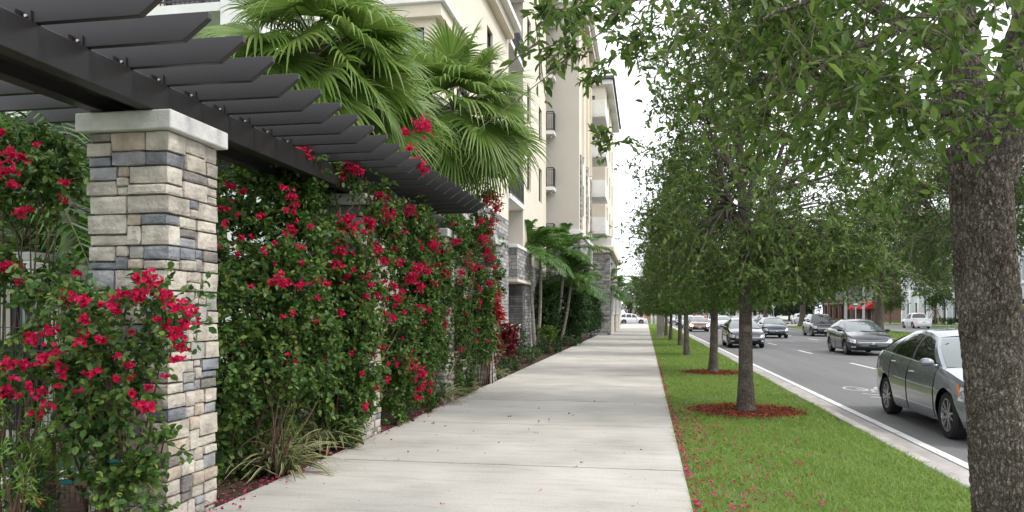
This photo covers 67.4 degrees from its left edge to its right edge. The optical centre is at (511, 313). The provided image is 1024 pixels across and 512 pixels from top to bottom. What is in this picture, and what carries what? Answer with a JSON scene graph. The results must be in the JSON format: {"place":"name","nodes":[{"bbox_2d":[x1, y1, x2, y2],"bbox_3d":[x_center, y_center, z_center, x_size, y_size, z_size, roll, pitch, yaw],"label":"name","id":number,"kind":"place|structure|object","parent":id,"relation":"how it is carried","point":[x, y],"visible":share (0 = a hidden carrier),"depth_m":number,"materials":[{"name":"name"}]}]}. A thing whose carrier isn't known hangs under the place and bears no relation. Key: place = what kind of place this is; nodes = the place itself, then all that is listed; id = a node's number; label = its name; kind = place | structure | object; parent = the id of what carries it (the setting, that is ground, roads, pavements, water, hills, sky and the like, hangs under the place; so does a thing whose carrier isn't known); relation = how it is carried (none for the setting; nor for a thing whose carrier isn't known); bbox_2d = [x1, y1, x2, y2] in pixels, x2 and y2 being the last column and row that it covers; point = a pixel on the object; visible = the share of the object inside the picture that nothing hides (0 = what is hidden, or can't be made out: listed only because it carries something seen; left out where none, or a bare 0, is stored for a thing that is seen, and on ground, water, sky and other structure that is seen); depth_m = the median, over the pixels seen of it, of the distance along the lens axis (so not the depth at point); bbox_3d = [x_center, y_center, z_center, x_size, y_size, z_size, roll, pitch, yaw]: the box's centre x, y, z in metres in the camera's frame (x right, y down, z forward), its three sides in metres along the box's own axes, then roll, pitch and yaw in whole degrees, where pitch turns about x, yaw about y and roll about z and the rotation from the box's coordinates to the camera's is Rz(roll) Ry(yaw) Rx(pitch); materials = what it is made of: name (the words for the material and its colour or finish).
{"place":"outdoors","nodes":[
{"label":"outdoors","id":0,"kind":"place"},
{"bbox_2d":[1,410,301,496],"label":"courtyard lawn","id":1,"kind":"structure","parent":0,"point":[83,455],"depth_m":8.44,"materials":[{"name":"green plant"}]},
{"bbox_2d":[0,211,40,251],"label":"shrub","id":2,"kind":"object","parent":1,"relation":"on","point":[19,234],"visible":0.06,"depth_m":12.30,"materials":[{"name":"green plant"}]},
{"bbox_2d":[2,344,51,468],"bbox_3d":[-5.351,1.000,8.400,0.580,1.320,0.580,0,0,10],"label":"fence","id":3,"kind":"object","parent":1,"relation":"on","point":[18,346],"visible":0.13,"depth_m":8.23,"materials":[{"name":"black plastic"}]},
{"bbox_2d":[0,276,86,502],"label":"wire fence","id":4,"kind":"object","parent":1,"relation":"on","point":[47,421],"visible":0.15,"depth_m":6.57,"materials":[{"name":"paint"}]},
{"bbox_2d":[0,111,95,289],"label":"feather palm","id":5,"kind":"object","parent":1,"relation":"on","point":[5,117],"visible":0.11,"depth_m":8.25,"materials":[{"name":"green plant"}]},
{"bbox_2d":[0,177,95,262],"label":"feather palm","id":6,"kind":"object","parent":1,"relation":"on","point":[10,224],"visible":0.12,"depth_m":9.88,"materials":[{"name":"green plant"}]},
{"bbox_2d":[1,252,94,452],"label":"garden pavilion","id":7,"kind":"structure","parent":1,"relation":"on","point":[26,258],"depth_m":9.11,"materials":[{"name":"grey paint"}]},
{"bbox_2d":[11,288,41,343],"bbox_3d":[-5.730,0.275,9.112,0.430,1.150,0.060,0,0,10],"label":"window","id":8,"kind":"structure","parent":7,"relation":"in","point":[19,307],"depth_m":9.12,"materials":[{"name":"grey glass"}]},
{"bbox_2d":[55,125,90,430],"bbox_3d":[-5.408,-0.827,9.270,4.065,4.972,3.776,0,0,-20],"label":"feather palm","id":9,"kind":"object","parent":1,"relation":"on","point":[66,220],"visible":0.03,"depth_m":9.14,"materials":[{"name":"green plant"}]},
{"bbox_2d":[207,324,692,511],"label":"sidewalk","id":10,"kind":"structure","parent":0,"point":[609,433],"depth_m":8.71,"materials":[{"name":"concrete"}]},
{"bbox_2d":[0,0,620,381],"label":"apartment building","id":11,"kind":"structure","parent":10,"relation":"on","point":[574,185],"depth_m":39.42,"materials":[{"name":"beige paint"}]},
{"bbox_2d":[167,0,217,5],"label":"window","id":12,"kind":"structure","parent":11,"relation":"in","point":[207,1],"depth_m":17.54,"materials":[{"name":"grey glass"}]},
{"bbox_2d":[398,28,423,99],"bbox_3d":[-3.117,-6.250,20.344,1.700,2.500,0.060,0,0,10],"label":"window","id":13,"kind":"structure","parent":11,"relation":"in","point":[419,30],"depth_m":20.24,"materials":[{"name":"grey glass"}]},
{"bbox_2d":[487,29,490,74],"bbox_3d":[-0.882,-9.050,27.052,0.060,1.900,1.000,0,0,10],"label":"window","id":14,"kind":"structure","parent":11,"relation":"in","point":[488,34],"depth_m":27.41,"materials":[{"name":"grey glass"}]},
{"bbox_2d":[197,360,845,511],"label":"fallen petals","id":15,"kind":"object","parent":10,"relation":"on","point":[688,473],"visible":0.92,"depth_m":8.05,"materials":[{"name":"red plant"}]},
{"bbox_2d":[612,290,614,332],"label":"entrance portico","id":16,"kind":"structure","parent":10,"relation":"on","point":[613,306],"depth_m":60.14,"materials":[{"name":"beige paint"}]},
{"bbox_2d":[381,314,757,386],"bbox_3d":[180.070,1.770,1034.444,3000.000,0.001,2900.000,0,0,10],"label":"ground","id":17,"kind":"structure","parent":0,"point":[649,320],"depth_m":193.04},
{"bbox_2d":[1,335,596,511],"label":"planting bed","id":18,"kind":"object","parent":17,"relation":"on","point":[71,505],"visible":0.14,"depth_m":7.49,"materials":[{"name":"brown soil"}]},
{"bbox_2d":[0,388,75,511],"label":"shrub","id":19,"kind":"object","parent":18,"relation":"on","point":[20,488],"visible":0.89,"depth_m":5.06,"materials":[{"name":"green plant"}]},
{"bbox_2d":[0,433,77,511],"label":"shrub","id":20,"kind":"object","parent":18,"relation":"on","point":[41,485],"visible":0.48,"depth_m":5.25,"materials":[{"name":"green plant"}]},
{"bbox_2d":[0,116,94,489],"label":"bougainvillea","id":21,"kind":"object","parent":18,"relation":"on","point":[34,172],"visible":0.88,"depth_m":6.73,"materials":[{"name":"green plant"}]},
{"bbox_2d":[44,438,55,511],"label":"timber stake","id":22,"kind":"object","parent":18,"relation":"on","point":[53,492],"visible":0.18,"depth_m":5.44,"materials":[{"name":"brown wood"}]},
{"bbox_2d":[96,398,107,511],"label":"timber stake","id":23,"kind":"object","parent":18,"relation":"on","point":[104,510],"visible":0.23,"depth_m":5.38,"materials":[{"name":"brown wood"}]},
{"bbox_2d":[45,479,104,485],"bbox_3d":[-3.028,1.176,5.335,0.426,0.031,0.050,0,0,7],"label":"timber rail","id":24,"kind":"object","parent":23,"relation":"attached to","point":[58,483],"visible":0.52,"depth_m":5.32,"materials":[{"name":"brown wood"}]},
{"bbox_2d":[0,258,216,511],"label":"bougainvillea","id":25,"kind":"object","parent":18,"relation":"on","point":[93,363],"visible":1,"depth_m":5.18,"materials":[{"name":"green plant"}]},
{"bbox_2d":[75,109,227,511],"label":"stone pillar","id":26,"kind":"structure","parent":18,"relation":"on","point":[149,190],"depth_m":5.85,"materials":[{"name":"grey stone"}]},
{"bbox_2d":[238,373,308,480],"bbox_3d":[-2.324,1.104,7.617,0.664,1.100,0.793,0,0,10],"label":"shrub","id":27,"kind":"object","parent":18,"relation":"on","point":[274,443],"visible":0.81,"depth_m":7.56,"materials":[{"name":"green plant"}]},
{"bbox_2d":[211,158,356,484],"bbox_3d":[-2.647,-0.148,8.326,1.960,3.597,2.838,0,0,-20],"label":"bougainvillea","id":28,"kind":"object","parent":18,"relation":"on","point":[297,335],"visible":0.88,"depth_m":7.81,"materials":[{"name":"green plant"}]},
{"bbox_2d":[223,429,347,483],"bbox_3d":[-2.401,1.405,7.810,1.288,0.374,1.336,0,0,-38],"label":"strap leaf plant","id":29,"kind":"object","parent":18,"relation":"on","point":[293,461],"visible":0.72,"depth_m":7.69,"materials":[{"name":"green plant"}]},
{"bbox_2d":[193,0,438,424],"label":"fan palm","id":30,"kind":"object","parent":18,"relation":"on","point":[366,28],"visible":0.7,"depth_m":10.02,"materials":[{"name":"green plant"}]},
{"bbox_2d":[287,413,383,455],"bbox_3d":[-2.285,1.388,9.171,1.468,0.409,1.646,0,0,10],"label":"strap leaf plant","id":31,"kind":"object","parent":18,"relation":"on","point":[318,435],"visible":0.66,"depth_m":8.99,"materials":[{"name":"green plant"}]},
{"bbox_2d":[313,193,381,442],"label":"stone pillar","id":32,"kind":"structure","parent":18,"relation":"on","point":[344,206],"depth_m":9.77,"materials":[{"name":"grey stone"}]},
{"bbox_2d":[266,113,447,448],"bbox_3d":[-1.753,-0.426,10.548,1.786,4.216,5.121,0,0,10],"label":"bougainvillea","id":33,"kind":"object","parent":18,"relation":"on","point":[403,355],"visible":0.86,"depth_m":9.78,"materials":[{"name":"green plant"}]},
{"bbox_2d":[264,11,462,169],"bbox_3d":[-2.585,-1.566,11.987,3.405,6.564,3.378,0,0,31],"label":"fan palm","id":34,"kind":"object","parent":18,"relation":"on","point":[413,138],"visible":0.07,"depth_m":11.79,"materials":[{"name":"green plant"}]},
{"bbox_2d":[409,228,457,405],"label":"stone pillar","id":35,"kind":"structure","parent":18,"relation":"on","point":[442,375],"depth_m":13.81,"materials":[{"name":"grey stone"}]},
{"bbox_2d":[0,0,485,228],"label":"pergola","id":36,"kind":"object","parent":35,"relation":"on","point":[63,62],"visible":0.69,"depth_m":5.84,"materials":[{"name":"black metal"}]},
{"bbox_2d":[391,182,505,407],"bbox_3d":[-1.223,-0.710,15.083,1.389,4.712,6.422,0,0,10],"label":"bougainvillea","id":37,"kind":"object","parent":18,"relation":"on","point":[463,318],"visible":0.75,"depth_m":14.53,"materials":[{"name":"green plant"}]},
{"bbox_2d":[427,384,477,404],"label":"strap leaf plant","id":38,"kind":"object","parent":18,"relation":"on","point":[449,398],"visible":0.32,"depth_m":13.69,"materials":[{"name":"green plant"}]},
{"bbox_2d":[457,377,490,394],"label":"strap leaf plant","id":39,"kind":"object","parent":18,"relation":"on","point":[474,384],"visible":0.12,"depth_m":15.35,"materials":[{"name":"green plant"}]},
{"bbox_2d":[399,18,550,377],"bbox_3d":[-1.216,-2.267,16.290,3.851,7.964,3.898,0,0,41],"label":"fan palm","id":40,"kind":"object","parent":18,"relation":"on","point":[501,146],"visible":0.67,"depth_m":15.62,"materials":[{"name":"green plant"}]},
{"bbox_2d":[466,237,502,383],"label":"stone pillar","id":41,"kind":"structure","parent":18,"relation":"on","point":[497,241],"depth_m":17.75,"materials":[{"name":"grey"}]},
{"bbox_2d":[469,209,508,385],"bbox_3d":[-0.676,-0.407,17.484,0.978,4.087,2.145,0,0,10],"label":"bougainvillea","id":42,"kind":"object","parent":18,"relation":"on","point":[499,275],"visible":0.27,"depth_m":17.52,"materials":[{"name":"green plant"}]},
{"bbox_2d":[474,286,507,383],"bbox_3d":[-0.518,0.496,17.572,0.910,2.311,0.839,0,0,-22],"label":"ti plant","id":43,"kind":"object","parent":18,"relation":"on","point":[500,314],"visible":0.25,"depth_m":17.52,"materials":[{"name":"red plant"}]},
{"bbox_2d":[492,326,506,380],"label":"ti plant","id":44,"kind":"object","parent":18,"relation":"on","point":[498,345],"visible":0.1,"depth_m":18.12,"materials":[{"name":"red plant"}]},
{"bbox_2d":[495,367,510,377],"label":"strap leaf plant","id":45,"kind":"object","parent":18,"relation":"on","point":[499,373],"visible":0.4,"depth_m":19.23,"materials":[{"name":"green plant"}]},
{"bbox_2d":[497,355,521,372],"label":"groundcover","id":46,"kind":"object","parent":18,"relation":"on","point":[505,362],"visible":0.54,"depth_m":21.47,"materials":[{"name":"green plant"}]},
{"bbox_2d":[498,322,522,364],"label":"ti plant","id":47,"kind":"object","parent":18,"relation":"on","point":[507,332],"visible":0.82,"depth_m":24.26,"materials":[{"name":"red plant"}]},
{"bbox_2d":[510,320,528,355],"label":"shrub","id":48,"kind":"object","parent":18,"relation":"on","point":[522,337],"visible":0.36,"depth_m":28.38,"materials":[{"name":"green plant"}]},
{"bbox_2d":[512,344,542,362],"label":"groundcover","id":49,"kind":"object","parent":18,"relation":"on","point":[531,355],"visible":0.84,"depth_m":25.15,"materials":[{"name":"green plant"}]},
{"bbox_2d":[536,324,560,346],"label":"shrub","id":50,"kind":"object","parent":18,"relation":"on","point":[551,335],"visible":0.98,"depth_m":35.99,"materials":[{"name":"green plant"}]},
{"bbox_2d":[533,340,565,354],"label":"groundcover","id":51,"kind":"object","parent":18,"relation":"on","point":[547,349],"visible":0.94,"depth_m":31.08,"materials":[{"name":"green plant"}]},
{"bbox_2d":[534,277,564,342],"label":"shrub","id":52,"kind":"object","parent":18,"relation":"on","point":[550,313],"visible":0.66,"depth_m":38.39,"materials":[{"name":"green plant"}]},
{"bbox_2d":[524,219,581,347],"bbox_3d":[1.001,-1.398,35.978,4.495,6.053,4.374,0,0,10],"label":"feather palm","id":53,"kind":"object","parent":18,"relation":"on","point":[537,237],"visible":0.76,"depth_m":35.77,"materials":[{"name":"green plant"}]},
{"bbox_2d":[544,279,591,342],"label":"shrub","id":54,"kind":"object","parent":18,"relation":"on","point":[577,305],"visible":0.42,"depth_m":41.02,"materials":[{"name":"green plant"}]},
{"bbox_2d":[553,335,583,346],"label":"groundcover","id":55,"kind":"object","parent":18,"relation":"on","point":[576,341],"visible":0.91,"depth_m":37.78,"materials":[{"name":"green plant"}]},
{"bbox_2d":[535,223,609,340],"bbox_3d":[2.746,-1.473,39.389,4.718,6.249,5.286,0,0,10],"label":"feather palm","id":56,"kind":"object","parent":18,"relation":"on","point":[577,264],"visible":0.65,"depth_m":39.06,"materials":[{"name":"green plant"}]},
{"bbox_2d":[561,287,597,341],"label":"shrub","id":57,"kind":"object","parent":18,"relation":"on","point":[587,323],"visible":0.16,"depth_m":44.63,"materials":[{"name":"green plant"}]},
{"bbox_2d":[573,270,610,336],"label":"feather palm","id":58,"kind":"object","parent":18,"relation":"on","point":[592,292],"visible":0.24,"depth_m":52.96,"materials":[{"name":"green plant"}]},
{"bbox_2d":[574,231,613,338],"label":"feather palm","id":59,"kind":"object","parent":18,"relation":"on","point":[602,247],"visible":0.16,"depth_m":49.93,"materials":[{"name":"green plant"}]},
{"bbox_2d":[581,290,607,337],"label":"shrub","id":60,"kind":"object","parent":18,"relation":"on","point":[597,316],"visible":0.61,"depth_m":51.59,"materials":[{"name":"green plant"}]},
{"bbox_2d":[594,263,638,308],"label":"feather palm","id":61,"kind":"object","parent":18,"relation":"on","point":[615,288],"visible":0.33,"depth_m":58.37,"materials":[{"name":"green plant"}]},
{"bbox_2d":[668,325,970,492],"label":"kerb","id":62,"kind":"structure","parent":17,"relation":"on","point":[903,449],"depth_m":9.83,"materials":[{"name":"concrete"}]},
{"bbox_2d":[822,249,900,321],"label":"brick building","id":63,"kind":"structure","parent":17,"relation":"on","point":[835,313],"depth_m":164.07,"materials":[{"name":"red brick"}]},
{"bbox_2d":[901,175,1023,323],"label":"office building","id":64,"kind":"structure","parent":17,"relation":"on","point":[915,306],"depth_m":125.81,"materials":[{"name":"white concrete"}]},
{"bbox_2d":[617,277,635,304],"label":"feather palm","id":65,"kind":"object","parent":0,"point":[621,279],"visible":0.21,"depth_m":75.66,"materials":[{"name":"green plant"}]},
{"bbox_2d":[620,313,646,323],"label":"suv","id":66,"kind":"object","parent":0,"point":[627,318],"visible":0.92,"depth_m":123.70,"materials":[{"name":"white paint"}]},
{"bbox_2d":[463,0,1023,313],"label":"sky","id":67,"kind":"structure","parent":0,"point":[630,110],"materials":[{"name":"white"}]},
{"bbox_2d":[721,312,806,318],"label":"shop building","id":68,"kind":"structure","parent":0,"point":[756,316],"depth_m":216.82,"materials":[{"name":"grey"}]},
{"bbox_2d":[648,324,970,511],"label":"lawn","id":69,"kind":"structure","parent":0,"point":[761,496],"depth_m":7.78,"materials":[{"name":"plant"}]},
{"bbox_2d":[631,255,667,335],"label":"oak tree","id":70,"kind":"object","parent":69,"relation":"on","point":[666,327],"visible":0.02,"depth_m":55.46,"materials":[{"name":"green plant"}]},
{"bbox_2d":[656,314,662,337],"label":"concrete post","id":71,"kind":"object","parent":69,"relation":"on","point":[659,326],"visible":0.25,"depth_m":50.66,"materials":[{"name":"grey concrete"}]},
{"bbox_2d":[633,211,704,345],"bbox_3d":[8.428,-2.239,38.340,4.697,7.727,5.489,0,0,7],"label":"oak tree","id":72,"kind":"object","parent":69,"relation":"on","point":[680,339],"visible":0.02,"depth_m":38.50,"materials":[{"name":"green plant"}]},
{"bbox_2d":[635,241,702,339],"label":"oak tree","id":73,"kind":"object","parent":69,"relation":"on","point":[670,329],"depth_m":46.90,"materials":[{"name":"green plant"}]},
{"bbox_2d":[610,173,738,354],"bbox_3d":[6.499,-2.117,29.716,5.316,7.483,4.549,0,0,25],"label":"oak tree","id":74,"kind":"object","parent":69,"relation":"on","point":[686,347],"visible":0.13,"depth_m":29.83,"materials":[{"name":"green plant"}]},
{"bbox_2d":[678,367,737,375],"bbox_3d":[5.447,1.587,20.798,1.888,0.151,1.888,0,0,10],"label":"mulch ring","id":75,"kind":"object","parent":69,"relation":"on","point":[705,371],"visible":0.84,"depth_m":20.61,"materials":[{"name":"brown wood"}]},
{"bbox_2d":[621,91,808,373],"bbox_3d":[5.503,-2.442,21.071,4.945,8.133,5.778,0,0,10],"label":"oak tree","id":76,"kind":"object","parent":75,"relation":"on","point":[713,365],"visible":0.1,"depth_m":20.71,"materials":[{"name":"green plant"}]},
{"bbox_2d":[458,0,1023,511],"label":"oak tree","id":77,"kind":"object","parent":69,"relation":"on","point":[982,154],"visible":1,"depth_m":3.46,"materials":[{"name":"green plant"}]},
{"bbox_2d":[684,400,808,419],"bbox_3d":[3.818,1.589,12.584,2.004,0.164,2.006,0,0,10],"label":"mulch ring","id":78,"kind":"object","parent":69,"relation":"on","point":[767,408],"visible":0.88,"depth_m":12.42,"materials":[{"name":"brown wood"}]},
{"bbox_2d":[609,0,949,412],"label":"oak tree","id":79,"kind":"object","parent":78,"relation":"on","point":[766,234],"visible":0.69,"depth_m":11.90,"materials":[{"name":"green plant"}]},
{"bbox_2d":[654,317,968,470],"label":"road","id":80,"kind":"structure","parent":0,"point":[823,370],"depth_m":21.41,"materials":[{"name":"grey asphalt"}]},
{"bbox_2d":[688,316,709,331],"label":"sedan","id":81,"kind":"object","parent":80,"relation":"on","point":[698,323],"visible":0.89,"depth_m":72.47,"materials":[{"name":"brown paint"}]},
{"bbox_2d":[718,315,730,328],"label":"sedan","id":82,"kind":"object","parent":80,"relation":"on","point":[722,319],"visible":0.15,"depth_m":85.00,"materials":[{"name":"silver metal"}]},
{"bbox_2d":[721,318,765,347],"bbox_3d":[12.050,0.980,40.186,2.126,1.504,4.650,0,0,10],"label":"sedan","id":83,"kind":"object","parent":80,"relation":"on","point":[730,332],"visible":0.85,"depth_m":38.75,"materials":[{"name":"black paint"}]},
{"bbox_2d":[757,317,788,337],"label":"sedan","id":84,"kind":"object","parent":80,"relation":"on","point":[778,326],"visible":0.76,"depth_m":53.58,"materials":[{"name":"black paint"}]},
{"bbox_2d":[802,314,836,335],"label":"suv","id":85,"kind":"object","parent":80,"relation":"on","point":[813,324],"visible":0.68,"depth_m":58.22,"materials":[{"name":"black paint"}]},
{"bbox_2d":[673,326,968,468],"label":"edge line","id":86,"kind":"object","parent":80,"relation":"on","point":[938,451],"visible":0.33,"depth_m":11.93,"materials":[{"name":"paint"}]},
{"bbox_2d":[673,327,970,480],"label":"gutter","id":87,"kind":"object","parent":80,"relation":"on","point":[949,465],"visible":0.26,"depth_m":11.21,"materials":[{"name":"concrete"}]},
{"bbox_2d":[827,319,892,354],"bbox_3d":[15.054,0.980,33.417,2.126,1.504,4.650,0,0,10],"label":"sedan","id":88,"kind":"object","parent":80,"relation":"on","point":[847,336],"visible":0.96,"depth_m":32.32,"materials":[{"name":"grey paint"}]},
{"bbox_2d":[876,328,966,438],"bbox_3d":[7.105,0.980,11.834,2.126,1.504,4.650,0,0,10],"label":"sedan","id":89,"kind":"object","parent":80,"relation":"on","point":[920,371],"visible":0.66,"depth_m":11.61,"materials":[{"name":"grey paint"}]},
{"bbox_2d":[754,319,936,331],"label":"road","id":90,"kind":"structure","parent":0,"point":[899,328],"depth_m":88.13,"materials":[{"name":"grey asphalt"}]},
{"bbox_2d":[902,313,931,327],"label":"pickup truck","id":91,"kind":"object","parent":90,"relation":"on","point":[914,320],"visible":1,"depth_m":88.92,"materials":[{"name":"white paint"}]},
{"bbox_2d":[930,316,957,323],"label":"hedge","id":92,"kind":"object","parent":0,"point":[951,320],"visible":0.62,"depth_m":110.75,"materials":[{"name":"green plant"}]},
{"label":"far verge","id":93,"kind":"structure","parent":0,"visible":0},
{"bbox_2d":[767,296,812,320],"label":"broad tree","id":94,"kind":"object","parent":93,"relation":"on","point":[790,310],"visible":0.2,"depth_m":171.99,"materials":[{"name":"green plant"}]},
{"bbox_2d":[792,289,835,314],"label":"broad tree","id":95,"kind":"object","parent":93,"relation":"on","point":[811,309],"visible":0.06,"depth_m":177.58,"materials":[{"name":"green plant"}]},
{"bbox_2d":[788,321,956,338],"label":"verge grass","id":96,"kind":"structure","parent":93,"relation":"on","point":[896,334],"depth_m":84.22,"materials":[{"name":"green plant"}]},
{"bbox_2d":[872,284,911,323],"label":"oak tree","id":97,"kind":"object","parent":93,"relation":"on","point":[893,302],"visible":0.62,"depth_m":116.97,"materials":[{"name":"green plant"}]},
{"bbox_2d":[913,269,953,323],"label":"oak tree","id":98,"kind":"object","parent":93,"relation":"on","point":[934,299],"visible":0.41,"depth_m":107.48,"materials":[{"name":"green plant"}]},
{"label":"median","id":99,"kind":"structure","parent":0,"visible":0},
{"bbox_2d":[836,286,873,318],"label":"guide sign","id":100,"kind":"object","parent":99,"relation":"on","point":[858,298],"visible":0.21,"depth_m":78.02,"materials":[{"name":"silver metal"}]},
{"bbox_2d":[781,188,954,330],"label":"oak tree","id":101,"kind":"object","parent":99,"relation":"on","point":[879,316],"visible":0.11,"depth_m":62.84,"materials":[{"name":"green plant"}]},
{"bbox_2d":[845,79,1023,295],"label":"oak tree","id":102,"kind":"object","parent":99,"relation":"on","point":[921,202],"visible":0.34,"depth_m":39.24,"materials":[{"name":"green plant"}]},
{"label":"far sidewalk","id":103,"kind":"structure","parent":0,"visible":0},
{"bbox_2d":[621,287,654,317],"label":"broad tree","id":104,"kind":"object","parent":103,"relation":"on","point":[626,307],"visible":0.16,"depth_m":186.44,"materials":[{"name":"green plant"}]},
{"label":"median paving","id":105,"kind":"structure","parent":0,"visible":0},
{"bbox_2d":[763,241,874,325],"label":"oak tree","id":106,"kind":"object","parent":105,"relation":"on","point":[802,314],"visible":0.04,"depth_m":92.70,"materials":[{"name":"green plant"}]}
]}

